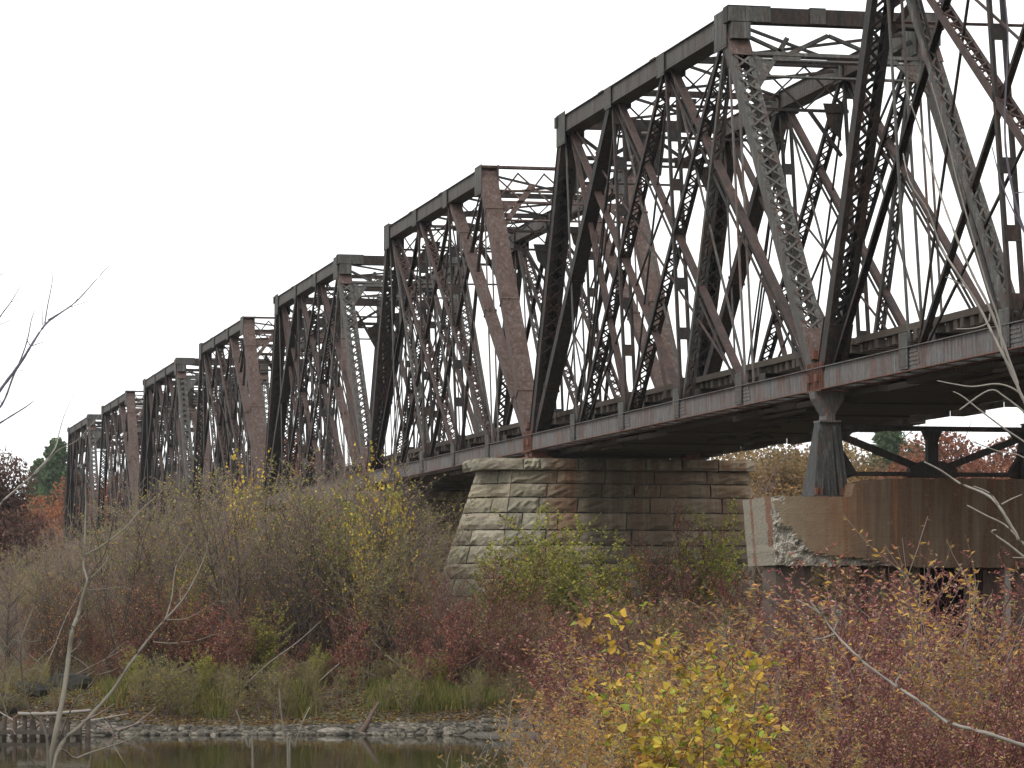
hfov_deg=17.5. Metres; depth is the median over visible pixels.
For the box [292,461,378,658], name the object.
bare sapling
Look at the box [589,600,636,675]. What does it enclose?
red shrub
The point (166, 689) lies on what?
olive shrub
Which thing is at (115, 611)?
red shrub
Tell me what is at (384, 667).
olive shrub
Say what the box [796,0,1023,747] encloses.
pale branch tree
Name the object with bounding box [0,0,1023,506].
sky
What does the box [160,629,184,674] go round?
brown shrub
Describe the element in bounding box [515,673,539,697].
olive shrub
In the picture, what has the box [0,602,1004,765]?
ground
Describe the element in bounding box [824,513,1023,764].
orange leaf sapling
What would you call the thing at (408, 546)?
whippy sapling
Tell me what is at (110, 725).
driftwood stick
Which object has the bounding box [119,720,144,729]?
driftwood stick
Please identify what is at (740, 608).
brown shrub
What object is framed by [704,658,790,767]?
burgundy shrub
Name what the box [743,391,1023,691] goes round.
concrete bent
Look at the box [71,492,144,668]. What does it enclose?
whippy sapling
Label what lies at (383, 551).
bare sapling
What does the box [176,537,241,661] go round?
bare sapling
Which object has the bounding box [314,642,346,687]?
red shrub
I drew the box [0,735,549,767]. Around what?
river water
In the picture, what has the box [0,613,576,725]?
fallen leaves
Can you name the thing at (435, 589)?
bare sapling
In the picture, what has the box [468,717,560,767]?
twiggy shrub
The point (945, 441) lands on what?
oak tree
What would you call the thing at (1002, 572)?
oak tree
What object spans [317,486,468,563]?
stone pier
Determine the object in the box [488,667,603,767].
willow shrub
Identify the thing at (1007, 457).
oak tree
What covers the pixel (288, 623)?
whippy sapling
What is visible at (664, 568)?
brown shrub
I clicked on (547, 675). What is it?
olive shrub
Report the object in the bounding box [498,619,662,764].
burgundy shrub
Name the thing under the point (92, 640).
red shrub
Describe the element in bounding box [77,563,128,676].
bare sapling
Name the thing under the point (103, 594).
whippy sapling
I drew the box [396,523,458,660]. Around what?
bare sapling
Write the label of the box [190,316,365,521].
truss span
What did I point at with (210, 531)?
whippy sapling
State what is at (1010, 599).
burgundy shrub
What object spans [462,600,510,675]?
brown shrub
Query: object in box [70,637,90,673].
brown shrub
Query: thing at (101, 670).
red shrub
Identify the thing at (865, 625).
burgundy shrub
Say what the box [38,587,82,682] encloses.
fallen branch
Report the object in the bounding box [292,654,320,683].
olive shrub
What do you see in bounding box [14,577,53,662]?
bare sapling
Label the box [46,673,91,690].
dark boulder
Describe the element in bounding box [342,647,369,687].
red shrub
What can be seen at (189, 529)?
bare sapling
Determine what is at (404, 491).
whippy sapling
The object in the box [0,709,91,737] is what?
timber crib
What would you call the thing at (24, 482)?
pale twig sapling
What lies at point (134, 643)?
red shrub
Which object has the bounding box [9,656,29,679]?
olive shrub
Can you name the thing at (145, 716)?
driftwood stick
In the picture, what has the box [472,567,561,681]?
red shrub
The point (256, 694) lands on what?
olive shrub
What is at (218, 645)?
red shrub
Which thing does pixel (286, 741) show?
dead stalk
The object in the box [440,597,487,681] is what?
red shrub
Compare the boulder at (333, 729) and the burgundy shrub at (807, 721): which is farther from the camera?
the boulder at (333, 729)
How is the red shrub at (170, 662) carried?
on the ground at (327, 695)
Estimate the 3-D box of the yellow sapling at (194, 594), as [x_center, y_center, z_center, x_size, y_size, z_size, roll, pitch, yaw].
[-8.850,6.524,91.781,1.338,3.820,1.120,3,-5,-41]
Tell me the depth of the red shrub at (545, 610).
94.82 m
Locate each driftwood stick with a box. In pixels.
[81,703,114,721]
[91,713,128,720]
[102,716,115,734]
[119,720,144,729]
[134,708,155,725]
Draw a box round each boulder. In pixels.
[0,694,22,715]
[12,680,54,697]
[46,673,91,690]
[194,729,210,732]
[317,727,344,732]
[369,728,384,732]
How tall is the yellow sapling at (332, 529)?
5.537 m
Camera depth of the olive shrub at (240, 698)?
85.79 m
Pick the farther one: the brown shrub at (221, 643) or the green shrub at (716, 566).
the green shrub at (716, 566)
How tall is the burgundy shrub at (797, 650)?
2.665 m
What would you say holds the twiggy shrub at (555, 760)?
on the ground at (327, 695)
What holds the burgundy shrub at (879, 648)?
on the ground at (327, 695)
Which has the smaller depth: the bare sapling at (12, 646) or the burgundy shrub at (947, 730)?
the burgundy shrub at (947, 730)
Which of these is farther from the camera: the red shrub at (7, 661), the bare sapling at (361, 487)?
the bare sapling at (361, 487)
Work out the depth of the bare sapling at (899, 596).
87.26 m
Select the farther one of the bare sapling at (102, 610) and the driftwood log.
the bare sapling at (102, 610)
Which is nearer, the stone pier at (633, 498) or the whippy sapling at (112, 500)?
the whippy sapling at (112, 500)
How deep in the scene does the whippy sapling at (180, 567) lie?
95.93 m
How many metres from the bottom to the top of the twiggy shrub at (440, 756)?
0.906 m
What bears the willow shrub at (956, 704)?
on the ground at (327, 695)
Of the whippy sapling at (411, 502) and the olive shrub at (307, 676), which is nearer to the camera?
the olive shrub at (307, 676)
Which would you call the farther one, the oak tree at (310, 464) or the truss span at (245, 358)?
the oak tree at (310, 464)
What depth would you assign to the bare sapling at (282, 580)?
92.53 m
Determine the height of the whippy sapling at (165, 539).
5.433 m
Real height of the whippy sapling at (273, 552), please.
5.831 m
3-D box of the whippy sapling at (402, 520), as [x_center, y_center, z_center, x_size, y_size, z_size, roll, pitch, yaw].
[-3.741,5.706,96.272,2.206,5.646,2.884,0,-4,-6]
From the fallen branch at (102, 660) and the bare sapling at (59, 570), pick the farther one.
the bare sapling at (59, 570)
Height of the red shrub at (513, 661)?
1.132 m
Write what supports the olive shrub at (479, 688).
on the ground at (327, 695)
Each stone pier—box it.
[103,534,147,615]
[221,508,299,545]
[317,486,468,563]
[425,452,756,655]
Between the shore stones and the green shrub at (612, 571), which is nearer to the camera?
the shore stones
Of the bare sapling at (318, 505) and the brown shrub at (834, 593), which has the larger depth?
the bare sapling at (318, 505)
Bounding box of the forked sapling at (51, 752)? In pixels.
[0,443,230,767]
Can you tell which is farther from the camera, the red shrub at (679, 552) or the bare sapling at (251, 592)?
the red shrub at (679, 552)
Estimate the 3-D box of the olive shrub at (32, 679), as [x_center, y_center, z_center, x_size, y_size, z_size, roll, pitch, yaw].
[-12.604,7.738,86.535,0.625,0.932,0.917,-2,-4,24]
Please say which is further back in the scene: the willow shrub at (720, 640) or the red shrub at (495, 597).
the red shrub at (495, 597)
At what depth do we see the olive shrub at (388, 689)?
86.17 m
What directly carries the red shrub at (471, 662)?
on the ground at (327, 695)
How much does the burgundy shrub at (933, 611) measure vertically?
2.965 m
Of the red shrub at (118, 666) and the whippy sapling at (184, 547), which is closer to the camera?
the red shrub at (118, 666)
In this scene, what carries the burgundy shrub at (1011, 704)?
on the ground at (327, 695)
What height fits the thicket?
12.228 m
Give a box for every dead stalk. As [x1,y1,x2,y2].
[236,710,253,767]
[279,689,288,767]
[289,707,309,767]
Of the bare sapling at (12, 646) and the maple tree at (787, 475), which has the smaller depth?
the bare sapling at (12, 646)
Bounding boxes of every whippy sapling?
[31,560,68,660]
[38,525,107,667]
[60,557,117,659]
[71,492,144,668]
[76,488,168,676]
[86,511,153,663]
[89,527,134,634]
[109,553,161,658]
[110,535,172,677]
[111,472,209,677]
[120,541,187,668]
[136,486,206,594]
[154,533,210,645]
[155,482,226,618]
[158,514,218,675]
[159,496,217,657]
[162,458,264,661]
[167,491,236,587]
[183,463,263,681]
[184,497,248,650]
[201,488,294,685]
[219,482,286,604]
[226,471,313,672]
[237,481,332,666]
[244,488,322,676]
[247,506,340,663]
[249,500,344,677]
[256,485,317,606]
[264,469,353,682]
[276,475,378,685]
[320,443,445,567]
[322,477,420,675]
[326,450,428,531]
[328,450,431,679]
[350,495,454,671]
[352,475,413,606]
[358,483,417,663]
[370,487,438,669]
[388,481,447,655]
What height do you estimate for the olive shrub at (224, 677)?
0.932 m
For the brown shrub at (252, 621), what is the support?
on the ground at (327, 695)
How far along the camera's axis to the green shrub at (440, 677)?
88.14 m
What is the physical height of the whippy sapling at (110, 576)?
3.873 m
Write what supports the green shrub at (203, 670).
on the ground at (327, 695)
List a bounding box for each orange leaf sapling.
[739,541,974,767]
[776,571,984,767]
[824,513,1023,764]
[862,535,1023,765]
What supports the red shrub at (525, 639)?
on the ground at (327, 695)
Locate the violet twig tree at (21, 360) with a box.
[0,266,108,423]
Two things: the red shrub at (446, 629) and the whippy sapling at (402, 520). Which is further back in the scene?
the whippy sapling at (402, 520)
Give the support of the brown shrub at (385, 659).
on the ground at (327, 695)
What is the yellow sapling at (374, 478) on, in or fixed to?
on the ground at (327, 695)
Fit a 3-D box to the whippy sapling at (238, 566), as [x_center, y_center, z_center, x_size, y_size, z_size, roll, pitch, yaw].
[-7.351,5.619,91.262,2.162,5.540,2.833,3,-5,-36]
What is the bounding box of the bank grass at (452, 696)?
[4,670,655,719]
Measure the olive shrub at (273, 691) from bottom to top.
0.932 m
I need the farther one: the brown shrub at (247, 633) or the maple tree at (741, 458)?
the maple tree at (741, 458)
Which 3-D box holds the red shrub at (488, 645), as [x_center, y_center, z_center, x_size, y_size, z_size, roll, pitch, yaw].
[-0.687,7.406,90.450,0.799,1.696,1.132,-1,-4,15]
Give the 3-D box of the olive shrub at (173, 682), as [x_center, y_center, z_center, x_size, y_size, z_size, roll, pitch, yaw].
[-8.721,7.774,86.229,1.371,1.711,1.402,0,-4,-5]
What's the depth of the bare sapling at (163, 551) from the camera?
91.55 m
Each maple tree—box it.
[711,451,756,459]
[714,452,773,605]
[715,445,793,613]
[746,443,811,595]
[749,449,860,604]
[792,454,902,613]
[797,441,860,615]
[843,437,871,612]
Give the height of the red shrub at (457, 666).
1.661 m
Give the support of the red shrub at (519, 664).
on the ground at (327, 695)
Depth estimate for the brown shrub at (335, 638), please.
93.07 m
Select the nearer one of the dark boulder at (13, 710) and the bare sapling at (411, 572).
the dark boulder at (13, 710)
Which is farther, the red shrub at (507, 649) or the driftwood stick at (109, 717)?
the red shrub at (507, 649)
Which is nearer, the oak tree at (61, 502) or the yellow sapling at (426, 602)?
the yellow sapling at (426, 602)
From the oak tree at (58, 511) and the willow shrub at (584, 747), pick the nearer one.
the willow shrub at (584, 747)
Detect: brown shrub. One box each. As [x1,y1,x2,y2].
[17,599,57,681]
[25,568,89,675]
[29,620,63,676]
[32,574,95,673]
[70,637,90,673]
[87,615,126,678]
[108,597,161,673]
[112,569,191,682]
[150,577,229,685]
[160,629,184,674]
[200,613,234,669]
[215,583,301,688]
[224,582,286,685]
[224,622,268,689]
[299,632,323,674]
[311,605,358,682]
[338,577,395,685]
[341,561,409,675]
[373,643,394,677]
[381,581,460,676]
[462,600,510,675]
[519,597,575,669]
[563,634,590,680]
[597,541,689,678]
[617,533,721,638]
[641,603,694,679]
[675,635,696,661]
[697,603,732,648]
[715,583,762,655]
[811,568,881,658]
[838,570,905,639]
[963,588,1004,660]
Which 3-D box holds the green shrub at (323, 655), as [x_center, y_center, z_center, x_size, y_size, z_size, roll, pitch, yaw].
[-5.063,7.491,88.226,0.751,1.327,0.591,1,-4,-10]
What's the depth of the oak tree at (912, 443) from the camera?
269.91 m
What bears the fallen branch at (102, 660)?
on the ground at (327, 695)
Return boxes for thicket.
[0,434,762,686]
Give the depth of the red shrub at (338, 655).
92.13 m
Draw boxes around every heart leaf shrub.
[568,601,769,767]
[571,673,716,767]
[601,631,789,764]
[614,642,789,767]
[645,701,760,767]
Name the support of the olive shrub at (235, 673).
on the ground at (327, 695)
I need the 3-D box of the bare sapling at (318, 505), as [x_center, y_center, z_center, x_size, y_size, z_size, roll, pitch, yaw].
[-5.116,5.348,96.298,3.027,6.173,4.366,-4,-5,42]
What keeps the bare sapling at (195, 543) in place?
on the ground at (327, 695)
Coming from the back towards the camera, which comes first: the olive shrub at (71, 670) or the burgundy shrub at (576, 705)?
the olive shrub at (71, 670)
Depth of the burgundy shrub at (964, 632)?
30.86 m
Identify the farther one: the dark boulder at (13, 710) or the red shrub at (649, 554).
the red shrub at (649, 554)
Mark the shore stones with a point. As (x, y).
(397, 727)
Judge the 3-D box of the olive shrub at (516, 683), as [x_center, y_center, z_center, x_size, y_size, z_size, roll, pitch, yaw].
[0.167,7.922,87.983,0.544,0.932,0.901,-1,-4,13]
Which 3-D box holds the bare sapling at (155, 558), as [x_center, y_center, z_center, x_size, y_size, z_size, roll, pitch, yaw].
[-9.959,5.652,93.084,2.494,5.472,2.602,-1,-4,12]
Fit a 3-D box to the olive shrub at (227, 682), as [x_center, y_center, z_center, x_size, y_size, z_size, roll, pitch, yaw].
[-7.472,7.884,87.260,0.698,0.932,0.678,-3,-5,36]
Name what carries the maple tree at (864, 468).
on the ground at (327, 695)
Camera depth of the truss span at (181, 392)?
202.14 m
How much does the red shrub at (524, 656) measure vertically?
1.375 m
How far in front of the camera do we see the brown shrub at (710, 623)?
92.57 m
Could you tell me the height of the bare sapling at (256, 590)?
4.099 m
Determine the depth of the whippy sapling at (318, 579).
91.88 m
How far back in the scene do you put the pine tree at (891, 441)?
289.42 m
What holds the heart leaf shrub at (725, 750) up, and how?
on the ground at (327, 695)
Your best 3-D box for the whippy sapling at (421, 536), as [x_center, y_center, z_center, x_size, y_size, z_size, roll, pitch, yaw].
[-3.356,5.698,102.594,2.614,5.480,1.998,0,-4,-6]
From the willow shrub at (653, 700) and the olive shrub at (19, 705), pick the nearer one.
the willow shrub at (653, 700)
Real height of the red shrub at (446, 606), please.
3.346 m
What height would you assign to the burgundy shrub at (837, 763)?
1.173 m
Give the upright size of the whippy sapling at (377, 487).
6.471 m
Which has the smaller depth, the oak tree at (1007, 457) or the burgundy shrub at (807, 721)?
the burgundy shrub at (807, 721)
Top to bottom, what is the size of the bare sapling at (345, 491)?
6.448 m
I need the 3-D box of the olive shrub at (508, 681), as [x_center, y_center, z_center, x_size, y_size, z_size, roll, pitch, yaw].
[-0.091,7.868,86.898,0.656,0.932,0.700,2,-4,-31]
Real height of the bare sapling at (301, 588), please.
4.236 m
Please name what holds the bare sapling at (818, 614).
on the ground at (327, 695)
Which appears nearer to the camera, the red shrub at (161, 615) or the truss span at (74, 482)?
the red shrub at (161, 615)
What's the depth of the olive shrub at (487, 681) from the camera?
87.48 m
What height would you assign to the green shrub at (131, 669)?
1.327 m
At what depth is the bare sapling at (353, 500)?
98.91 m
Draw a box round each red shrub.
[0,641,19,684]
[13,644,39,680]
[63,601,109,673]
[85,572,159,678]
[85,649,106,683]
[107,648,130,680]
[113,569,204,685]
[116,627,152,686]
[140,585,205,674]
[164,649,183,675]
[169,590,229,675]
[175,593,222,678]
[192,602,236,689]
[208,651,220,683]
[214,596,257,689]
[273,646,298,681]
[285,634,310,676]
[306,576,380,685]
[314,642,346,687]
[325,603,380,687]
[329,631,351,677]
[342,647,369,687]
[379,605,427,669]
[387,570,443,669]
[393,630,436,681]
[407,642,437,682]
[413,595,469,689]
[417,559,509,683]
[425,605,469,676]
[426,567,466,659]
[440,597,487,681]
[445,633,472,685]
[458,560,512,671]
[462,637,481,678]
[470,601,524,698]
[470,625,496,684]
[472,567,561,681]
[479,543,551,671]
[479,588,540,684]
[504,650,524,681]
[509,657,529,690]
[512,614,543,668]
[513,640,536,673]
[518,588,557,656]
[524,654,538,687]
[539,599,596,672]
[563,640,588,680]
[581,594,609,662]
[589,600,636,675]
[599,642,626,675]
[601,618,637,657]
[619,558,708,642]
[625,529,720,629]
[637,631,655,678]
[645,496,748,645]
[681,567,746,661]
[704,552,762,633]
[720,570,762,648]
[730,566,762,657]
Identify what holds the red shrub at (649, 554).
on the ground at (327, 695)
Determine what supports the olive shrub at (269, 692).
on the ground at (327, 695)
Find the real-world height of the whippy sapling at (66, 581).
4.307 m
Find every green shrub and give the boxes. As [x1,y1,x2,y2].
[116,646,148,690]
[189,646,217,688]
[235,599,296,688]
[309,643,334,688]
[428,649,451,685]
[466,551,527,644]
[476,500,560,637]
[504,527,593,640]
[522,507,617,637]
[554,564,630,656]
[565,523,664,633]
[671,495,745,626]
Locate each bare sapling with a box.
[0,558,36,684]
[0,609,20,660]
[0,617,23,673]
[12,607,38,666]
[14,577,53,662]
[15,605,53,670]
[21,560,76,677]
[23,538,68,661]
[24,572,65,666]
[28,527,99,669]
[30,579,80,667]
[36,538,108,663]
[49,550,97,672]
[60,531,123,674]
[75,585,108,674]
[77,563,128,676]
[92,487,196,664]
[95,479,200,668]
[95,596,119,662]
[97,597,125,674]
[105,488,199,679]
[109,471,248,675]
[146,477,262,656]
[149,501,236,631]
[174,519,270,655]
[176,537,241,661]
[177,476,276,674]
[221,553,287,645]
[231,543,283,679]
[232,489,324,682]
[239,506,316,685]
[253,458,372,666]
[262,528,320,676]
[264,503,338,667]
[266,463,377,663]
[272,553,319,670]
[273,544,338,660]
[279,534,351,656]
[279,538,339,652]
[283,475,426,683]
[288,484,387,677]
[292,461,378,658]
[297,442,407,664]
[315,471,419,541]
[328,513,447,679]
[340,494,416,674]
[346,492,462,677]
[378,514,453,678]
[380,492,445,633]
[382,520,463,671]
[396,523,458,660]
[404,556,479,674]
[411,560,472,664]
[413,516,478,672]
[433,554,469,641]
[759,566,844,655]
[811,567,839,663]
[881,569,907,632]
[881,569,907,637]
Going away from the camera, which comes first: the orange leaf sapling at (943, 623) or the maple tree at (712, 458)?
the orange leaf sapling at (943, 623)
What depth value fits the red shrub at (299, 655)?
90.80 m
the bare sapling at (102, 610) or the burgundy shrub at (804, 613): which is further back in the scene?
the bare sapling at (102, 610)
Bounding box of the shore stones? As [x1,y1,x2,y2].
[0,697,624,734]
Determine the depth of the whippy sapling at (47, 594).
93.96 m
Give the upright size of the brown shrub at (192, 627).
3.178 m
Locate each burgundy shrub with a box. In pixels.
[462,572,674,762]
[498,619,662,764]
[505,628,667,767]
[520,591,692,765]
[532,583,699,732]
[622,569,825,717]
[645,599,820,767]
[683,548,892,763]
[689,552,893,766]
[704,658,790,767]
[731,699,876,767]
[733,583,947,767]
[742,568,928,767]
[746,554,956,767]
[749,646,908,767]
[756,573,941,766]
[762,693,918,767]
[763,532,1004,766]
[780,636,905,767]
[782,544,977,767]
[795,637,971,767]
[820,564,992,767]
[830,541,1009,734]
[846,568,1023,765]
[867,540,985,765]
[877,635,1000,767]
[878,548,1023,764]
[901,568,1023,767]
[916,697,1023,767]
[921,573,1023,767]
[930,639,1023,767]
[933,640,1023,767]
[964,551,1023,763]
[974,668,1023,754]
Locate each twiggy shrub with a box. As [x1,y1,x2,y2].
[437,745,477,767]
[461,690,600,767]
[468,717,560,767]
[517,726,620,767]
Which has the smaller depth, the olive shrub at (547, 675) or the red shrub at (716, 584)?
the olive shrub at (547, 675)
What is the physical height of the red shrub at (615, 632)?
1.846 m
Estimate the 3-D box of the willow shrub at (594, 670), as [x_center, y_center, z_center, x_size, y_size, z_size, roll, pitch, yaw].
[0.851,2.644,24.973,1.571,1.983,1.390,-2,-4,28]
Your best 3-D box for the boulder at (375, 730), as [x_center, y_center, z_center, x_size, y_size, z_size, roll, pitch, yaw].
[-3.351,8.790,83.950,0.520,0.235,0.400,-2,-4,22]
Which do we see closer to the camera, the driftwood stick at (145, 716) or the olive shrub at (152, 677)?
the driftwood stick at (145, 716)
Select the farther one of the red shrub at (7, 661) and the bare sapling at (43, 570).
the bare sapling at (43, 570)
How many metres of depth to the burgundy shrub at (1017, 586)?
33.62 m
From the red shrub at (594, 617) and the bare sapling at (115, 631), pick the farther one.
the bare sapling at (115, 631)
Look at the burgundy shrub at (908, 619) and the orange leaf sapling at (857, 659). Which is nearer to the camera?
the orange leaf sapling at (857, 659)
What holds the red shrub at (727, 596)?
on the ground at (327, 695)
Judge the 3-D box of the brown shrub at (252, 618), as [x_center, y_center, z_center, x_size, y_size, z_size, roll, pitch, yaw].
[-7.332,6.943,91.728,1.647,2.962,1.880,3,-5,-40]
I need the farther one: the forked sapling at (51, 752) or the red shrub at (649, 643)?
the red shrub at (649, 643)
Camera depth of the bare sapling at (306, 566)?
95.32 m
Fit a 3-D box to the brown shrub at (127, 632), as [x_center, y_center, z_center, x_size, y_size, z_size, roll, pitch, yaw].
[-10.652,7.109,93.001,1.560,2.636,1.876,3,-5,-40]
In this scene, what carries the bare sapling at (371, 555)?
on the ground at (327, 695)
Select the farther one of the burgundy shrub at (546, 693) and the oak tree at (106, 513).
the oak tree at (106, 513)
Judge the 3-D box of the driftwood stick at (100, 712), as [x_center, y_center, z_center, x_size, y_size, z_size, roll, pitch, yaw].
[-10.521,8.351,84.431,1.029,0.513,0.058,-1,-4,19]
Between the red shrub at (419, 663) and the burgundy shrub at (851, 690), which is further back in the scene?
the red shrub at (419, 663)
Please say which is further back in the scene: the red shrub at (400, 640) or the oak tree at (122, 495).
the oak tree at (122, 495)
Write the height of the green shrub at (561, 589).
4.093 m
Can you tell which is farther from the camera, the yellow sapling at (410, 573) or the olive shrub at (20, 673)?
the yellow sapling at (410, 573)
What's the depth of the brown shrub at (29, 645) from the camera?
92.42 m
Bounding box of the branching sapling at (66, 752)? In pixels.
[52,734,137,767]
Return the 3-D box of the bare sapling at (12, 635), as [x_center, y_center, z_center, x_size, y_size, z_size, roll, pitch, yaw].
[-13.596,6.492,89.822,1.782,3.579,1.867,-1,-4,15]
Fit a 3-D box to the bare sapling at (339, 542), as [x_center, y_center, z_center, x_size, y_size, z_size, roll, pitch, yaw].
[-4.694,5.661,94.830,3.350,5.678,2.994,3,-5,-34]
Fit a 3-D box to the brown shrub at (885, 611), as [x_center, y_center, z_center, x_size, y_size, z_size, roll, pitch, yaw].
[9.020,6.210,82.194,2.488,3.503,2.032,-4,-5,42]
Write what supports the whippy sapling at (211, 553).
on the ground at (327, 695)
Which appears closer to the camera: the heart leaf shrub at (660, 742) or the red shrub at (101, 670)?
the heart leaf shrub at (660, 742)
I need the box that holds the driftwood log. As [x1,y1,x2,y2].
[358,701,379,731]
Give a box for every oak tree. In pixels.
[0,446,55,605]
[19,467,111,594]
[40,475,122,528]
[89,473,156,520]
[105,472,182,518]
[224,439,310,496]
[284,449,337,477]
[865,432,971,602]
[889,421,1011,616]
[948,425,1017,616]
[994,418,1023,601]
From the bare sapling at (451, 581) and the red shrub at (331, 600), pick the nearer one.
the red shrub at (331, 600)
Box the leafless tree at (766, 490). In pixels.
[753,466,782,585]
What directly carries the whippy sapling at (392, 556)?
on the ground at (327, 695)
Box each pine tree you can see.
[14,437,67,587]
[19,457,44,523]
[826,425,918,601]
[882,442,924,603]
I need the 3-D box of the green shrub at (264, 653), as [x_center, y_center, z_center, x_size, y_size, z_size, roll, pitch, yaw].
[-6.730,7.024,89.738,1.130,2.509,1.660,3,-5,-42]
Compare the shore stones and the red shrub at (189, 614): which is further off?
the red shrub at (189, 614)
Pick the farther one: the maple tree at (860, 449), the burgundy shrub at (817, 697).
the maple tree at (860, 449)
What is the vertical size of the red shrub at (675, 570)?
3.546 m
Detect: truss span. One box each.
[62,414,163,546]
[95,390,213,541]
[136,357,278,531]
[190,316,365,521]
[261,254,489,509]
[365,164,709,489]
[526,4,1018,457]
[813,0,1023,398]
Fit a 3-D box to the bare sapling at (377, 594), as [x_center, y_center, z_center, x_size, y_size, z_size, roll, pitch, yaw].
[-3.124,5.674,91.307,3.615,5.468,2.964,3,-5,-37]
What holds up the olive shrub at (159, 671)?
on the ground at (327, 695)
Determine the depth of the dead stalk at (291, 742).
10.25 m
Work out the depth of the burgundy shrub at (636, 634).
35.63 m
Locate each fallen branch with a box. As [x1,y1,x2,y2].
[28,613,84,674]
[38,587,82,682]
[77,644,131,673]
[245,621,320,684]
[316,647,354,683]
[371,639,399,666]
[453,632,516,671]
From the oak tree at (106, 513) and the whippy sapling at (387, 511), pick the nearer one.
the whippy sapling at (387, 511)
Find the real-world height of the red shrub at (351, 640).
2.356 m
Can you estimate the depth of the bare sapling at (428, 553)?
90.95 m
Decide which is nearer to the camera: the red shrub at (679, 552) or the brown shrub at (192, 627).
the brown shrub at (192, 627)
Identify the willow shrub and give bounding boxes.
[481,693,604,767]
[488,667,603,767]
[516,703,636,767]
[524,604,716,767]
[545,682,672,767]
[575,587,802,767]
[575,633,744,767]
[603,667,748,767]
[644,583,837,765]
[677,627,841,767]
[739,688,868,767]
[868,601,1023,767]
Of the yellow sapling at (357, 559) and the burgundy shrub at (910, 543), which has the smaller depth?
the burgundy shrub at (910, 543)
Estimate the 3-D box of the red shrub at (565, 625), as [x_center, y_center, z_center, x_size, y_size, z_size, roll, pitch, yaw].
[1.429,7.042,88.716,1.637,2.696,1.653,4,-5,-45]
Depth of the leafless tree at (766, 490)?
199.92 m
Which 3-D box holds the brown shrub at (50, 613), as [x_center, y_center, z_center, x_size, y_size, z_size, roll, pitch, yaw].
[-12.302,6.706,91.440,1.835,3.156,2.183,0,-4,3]
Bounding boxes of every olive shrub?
[0,670,29,715]
[4,664,29,695]
[7,662,36,681]
[7,680,35,711]
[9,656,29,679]
[9,665,36,697]
[20,661,50,683]
[24,653,50,680]
[30,654,52,682]
[42,679,61,710]
[58,656,86,673]
[120,655,151,706]
[138,663,167,694]
[146,649,191,715]
[147,661,171,682]
[149,651,200,714]
[151,666,176,695]
[154,661,177,692]
[167,657,191,686]
[172,689,196,718]
[176,668,197,693]
[177,666,203,691]
[204,665,223,690]
[211,668,238,696]
[216,658,256,717]
[217,664,242,691]
[219,661,241,690]
[241,657,280,708]
[253,652,299,717]
[254,660,280,692]
[265,678,290,708]
[278,684,299,715]
[285,658,311,679]
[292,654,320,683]
[300,658,323,683]
[300,662,322,694]
[305,656,327,684]
[312,678,337,709]
[328,666,355,696]
[353,657,377,689]
[369,658,389,681]
[375,674,400,705]
[377,656,398,683]
[379,655,402,681]
[389,645,433,715]
[401,655,433,678]
[408,654,432,682]
[421,649,456,681]
[447,667,486,713]
[459,656,489,691]
[460,667,483,691]
[467,667,500,689]
[477,665,498,687]
[495,668,520,696]
[509,667,528,693]
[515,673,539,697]
[532,661,558,686]
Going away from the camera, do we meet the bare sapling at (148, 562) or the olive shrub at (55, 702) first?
the olive shrub at (55, 702)
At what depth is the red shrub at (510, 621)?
90.97 m
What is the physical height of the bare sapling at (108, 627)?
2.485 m
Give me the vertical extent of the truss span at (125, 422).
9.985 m
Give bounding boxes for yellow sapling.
[172,557,217,671]
[204,448,270,611]
[315,488,347,632]
[340,494,390,684]
[350,440,403,653]
[368,466,432,678]
[391,532,430,643]
[402,559,441,665]
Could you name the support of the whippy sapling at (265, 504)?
on the ground at (327, 695)
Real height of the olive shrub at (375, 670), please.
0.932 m
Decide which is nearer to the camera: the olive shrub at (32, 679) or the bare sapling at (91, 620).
the olive shrub at (32, 679)
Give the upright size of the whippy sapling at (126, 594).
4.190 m
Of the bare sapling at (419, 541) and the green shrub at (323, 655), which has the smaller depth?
the green shrub at (323, 655)
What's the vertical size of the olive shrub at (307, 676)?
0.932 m
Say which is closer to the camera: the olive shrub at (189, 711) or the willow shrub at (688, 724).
the willow shrub at (688, 724)
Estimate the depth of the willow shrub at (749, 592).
26.86 m
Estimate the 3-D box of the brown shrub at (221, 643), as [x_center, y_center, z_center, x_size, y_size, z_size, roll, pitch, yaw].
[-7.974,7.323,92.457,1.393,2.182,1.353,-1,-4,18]
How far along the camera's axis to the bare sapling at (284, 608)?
92.72 m
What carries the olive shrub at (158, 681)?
on the ground at (327, 695)
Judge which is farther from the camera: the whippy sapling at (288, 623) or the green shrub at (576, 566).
the green shrub at (576, 566)
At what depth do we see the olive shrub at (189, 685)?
86.73 m
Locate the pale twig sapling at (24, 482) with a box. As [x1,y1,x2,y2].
[0,392,98,504]
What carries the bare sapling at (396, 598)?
on the ground at (327, 695)
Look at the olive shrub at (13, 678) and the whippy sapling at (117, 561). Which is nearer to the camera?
the olive shrub at (13, 678)
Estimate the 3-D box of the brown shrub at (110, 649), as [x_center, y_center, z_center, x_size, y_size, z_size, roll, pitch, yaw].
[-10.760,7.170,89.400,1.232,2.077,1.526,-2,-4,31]
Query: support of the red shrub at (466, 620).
on the ground at (327, 695)
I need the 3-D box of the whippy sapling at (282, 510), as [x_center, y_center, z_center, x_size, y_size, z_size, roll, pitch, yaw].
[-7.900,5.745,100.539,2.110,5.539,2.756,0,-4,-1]
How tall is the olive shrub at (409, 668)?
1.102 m
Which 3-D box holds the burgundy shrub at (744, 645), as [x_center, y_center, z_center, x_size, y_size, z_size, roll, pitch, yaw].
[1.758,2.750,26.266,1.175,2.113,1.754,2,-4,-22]

